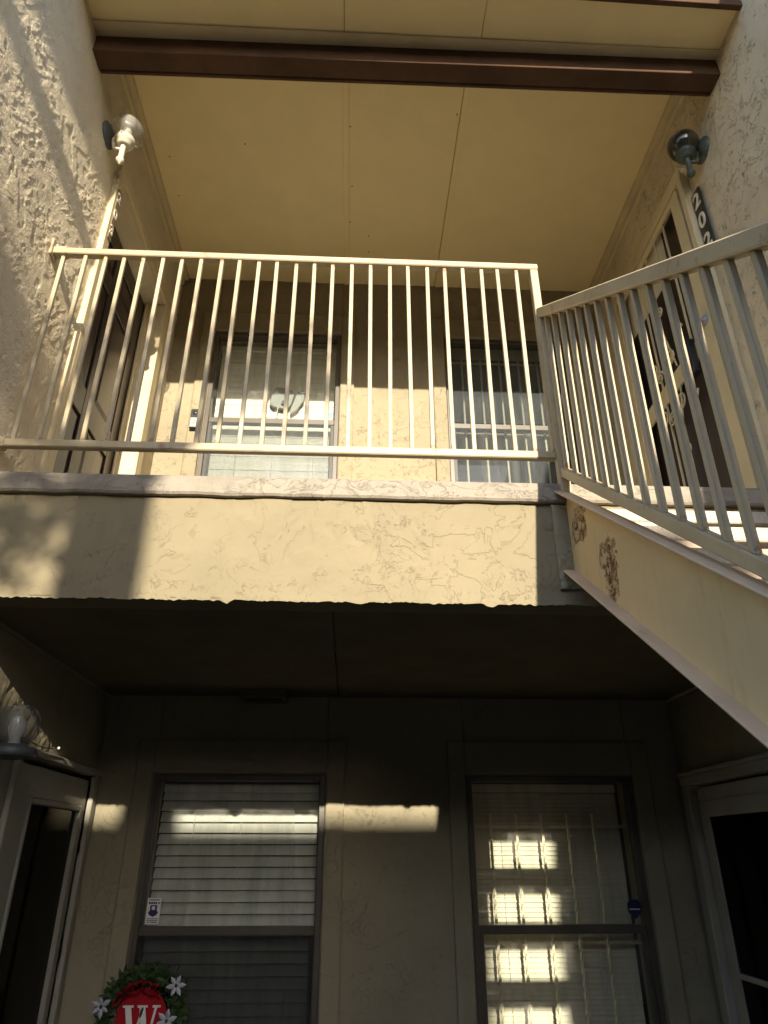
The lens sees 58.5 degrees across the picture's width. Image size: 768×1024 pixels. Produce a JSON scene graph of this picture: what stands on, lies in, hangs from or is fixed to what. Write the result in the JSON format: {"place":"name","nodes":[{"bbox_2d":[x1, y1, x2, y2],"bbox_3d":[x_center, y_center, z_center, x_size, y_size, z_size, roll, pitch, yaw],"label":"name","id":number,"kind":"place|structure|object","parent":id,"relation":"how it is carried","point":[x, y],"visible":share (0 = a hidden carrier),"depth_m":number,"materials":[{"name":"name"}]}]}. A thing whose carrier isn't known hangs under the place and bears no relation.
{"place":"outdoors","nodes":[
{"label":"outdoors","id":0,"kind":"place"},
{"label":"ground","id":1,"kind":"structure","parent":0,"visible":0},
{"bbox_2d":[0,0,767,1023],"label":"apartment building","id":2,"kind":"structure","parent":1,"relation":"on","point":[424,644],"depth_m":3.35,"materials":[{"name":"paint"}]},
{"bbox_2d":[0,704,41,759],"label":"wall lamp","id":3,"kind":"object","parent":2,"relation":"attached to","point":[13,748],"visible":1,"depth_m":2.40,"materials":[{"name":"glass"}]},
{"bbox_2d":[23,734,59,749],"bbox_3d":[-1.392,0.942,2.792,0.012,0.024,0.372,1,-26,-2],"label":"loose cable","id":4,"kind":"object","parent":2,"relation":"attached to","point":[58,748],"visible":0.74,"depth_m":2.78,"materials":[{"name":"black plastic"}]},
{"bbox_2d":[0,746,101,1023],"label":"door","id":5,"kind":"structure","parent":2,"relation":"in","point":[43,811],"depth_m":2.93,"materials":[{"name":"paint"}]},
{"bbox_2d":[38,163,170,474],"bbox_3d":[-1.498,-0.695,3.664,0.178,2.095,1.075,1,-26,-2],"label":"door","id":6,"kind":"structure","parent":2,"relation":"in","point":[53,461],"depth_m":3.86,"materials":[{"name":"wood"}]},
{"bbox_2d":[107,189,121,241],"bbox_3d":[-1.382,-1.526,3.526,0.008,0.350,0.041,1,-26,-2],"label":"house number","id":7,"kind":"object","parent":2,"relation":"attached to","point":[114,217],"visible":1,"depth_m":3.52,"materials":[{"name":"paint"}]},
{"bbox_2d":[102,113,143,164],"bbox_3d":[-1.318,-1.866,3.464,0.182,0.326,0.166,1,-26,-2],"label":"wall lamp","id":8,"kind":"object","parent":2,"relation":"attached to","point":[123,139],"visible":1,"depth_m":3.44,"materials":[{"name":"metal"}]},
{"bbox_2d":[92,959,189,1023],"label":"wreath","id":9,"kind":"object","parent":2,"relation":"attached to","point":[141,1005],"visible":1,"depth_m":3.04,"materials":[{"name":"green plant"}]},
{"bbox_2d":[145,898,161,923],"bbox_3d":[-1.111,1.921,3.303,0.065,0.110,0.004,1,-26,-2],"label":"sticker","id":10,"kind":"object","parent":2,"relation":"on","point":[153,910],"visible":1,"depth_m":3.30,"materials":[{"name":"white paper"}]},
{"bbox_2d":[189,409,197,428],"bbox_3d":[-1.229,-0.606,4.457,0.060,0.150,0.036,1,-26,-2],"label":"doorbell","id":11,"kind":"object","parent":2,"relation":"attached to","point":[193,419],"visible":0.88,"depth_m":4.44,"materials":[{"name":"white plastic"}]},
{"bbox_2d":[122,774,325,1023],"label":"window","id":12,"kind":"structure","parent":2,"relation":"in","point":[139,931],"depth_m":3.29,"materials":[{"name":"grey metal"}]},
{"bbox_2d":[139,784,319,1023],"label":"window blind","id":13,"kind":"object","parent":2,"relation":"attached to","point":[246,984],"depth_m":3.41,"materials":[{"name":"white plastic"}]},
{"bbox_2d":[239,690,288,703],"bbox_3d":[-0.634,0.979,3.639,0.240,0.040,0.160,1,-26,-2],"label":"soffit vent","id":14,"kind":"object","parent":2,"relation":"attached to","point":[264,696],"visible":1,"depth_m":3.57,"materials":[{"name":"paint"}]},
{"bbox_2d":[196,332,341,478],"bbox_3d":[-0.748,-0.563,4.632,0.924,1.490,0.225,1,-26,-2],"label":"window","id":15,"kind":"structure","parent":2,"relation":"in","point":[221,338],"depth_m":4.65,"materials":[{"name":"grey metal"}]},
{"bbox_2d":[206,346,335,478],"bbox_3d":[-0.748,-0.559,4.639,0.810,1.369,0.042,1,-26,-2],"label":"window blind","id":16,"kind":"object","parent":2,"relation":"attached to","point":[236,465],"depth_m":4.71,"materials":[{"name":"white plastic"}]},
{"bbox_2d":[0,238,555,461],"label":"balcony railing","id":17,"kind":"object","parent":2,"relation":"attached to","point":[63,254],"visible":0.98,"depth_m":2.69,"materials":[{"name":"metal"}]},
{"bbox_2d":[259,387,305,417],"bbox_3d":[-0.691,-0.742,4.686,0.307,0.264,0.036,1,-26,-2],"label":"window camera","id":18,"kind":"object","parent":2,"relation":"attached to","point":[277,399],"depth_m":4.69,"materials":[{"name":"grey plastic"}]},
{"bbox_2d":[451,360,567,483],"bbox_3d":[0.862,-0.502,4.671,0.873,1.295,0.021,1,-26,-2],"label":"window guard","id":19,"kind":"object","parent":2,"relation":"attached to","point":[524,435],"visible":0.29,"depth_m":4.74,"materials":[{"name":"paint"}]},
{"bbox_2d":[444,339,580,481],"bbox_3d":[0.862,-0.531,4.697,0.920,1.490,0.225,1,-26,-2],"label":"window","id":20,"kind":"structure","parent":2,"relation":"in","point":[457,346],"depth_m":4.90,"materials":[{"name":"grey metal"}]},
{"bbox_2d":[474,814,641,1023],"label":"window guard","id":21,"kind":"object","parent":2,"relation":"attached to","point":[552,942],"visible":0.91,"depth_m":3.40,"materials":[{"name":"paint"}]},
{"bbox_2d":[472,784,645,1023],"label":"window blind","id":22,"kind":"object","parent":2,"relation":"attached to","point":[503,804],"depth_m":3.51,"materials":[{"name":"beige plastic"}]},
{"bbox_2d":[465,776,667,1023],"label":"window","id":23,"kind":"structure","parent":2,"relation":"in","point":[644,930],"depth_m":3.35,"materials":[{"name":"grey metal"}]},
{"bbox_2d":[627,899,641,923],"bbox_3d":[1.241,1.977,3.394,0.068,0.105,0.005,1,-26,-2],"label":"security sign","id":24,"kind":"object","parent":2,"relation":"on","point":[634,909],"visible":1,"depth_m":3.40,"materials":[{"name":"blue plastic"}]},
{"bbox_2d":[667,129,709,177],"bbox_3d":[1.557,-1.819,3.509,0.181,0.316,0.156,1,-26,-2],"label":"wall lamp","id":25,"kind":"object","parent":2,"relation":"attached to","point":[686,147],"visible":1,"depth_m":3.48,"materials":[{"name":"metal"}]},
{"bbox_2d":[612,167,767,487],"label":"door","id":26,"kind":"structure","parent":2,"relation":"in","point":[681,233],"depth_m":3.68,"materials":[{"name":"paint"}]},
{"bbox_2d":[691,186,714,244],"bbox_3d":[1.620,-1.475,3.482,0.014,0.430,0.076,1,-26,-2],"label":"house number","id":27,"kind":"object","parent":2,"relation":"attached to","point":[702,218],"visible":0.94,"depth_m":3.48,"materials":[{"name":"black plastic"}]},
{"bbox_2d":[676,752,767,1023],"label":"door","id":28,"kind":"structure","parent":2,"relation":"in","point":[727,818],"depth_m":3.12,"materials":[{"name":"paint"}]},
{"bbox_2d":[554,491,767,747],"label":"staircase","id":29,"kind":"structure","parent":1,"relation":"on","point":[696,615],"depth_m":1.60,"materials":[{"name":"paint"}]},
{"bbox_2d":[536,221,767,580],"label":"stair railing","id":30,"kind":"object","parent":29,"relation":"attached to","point":[728,251],"visible":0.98,"depth_m":1.67,"materials":[{"name":"metal"}]}
]}

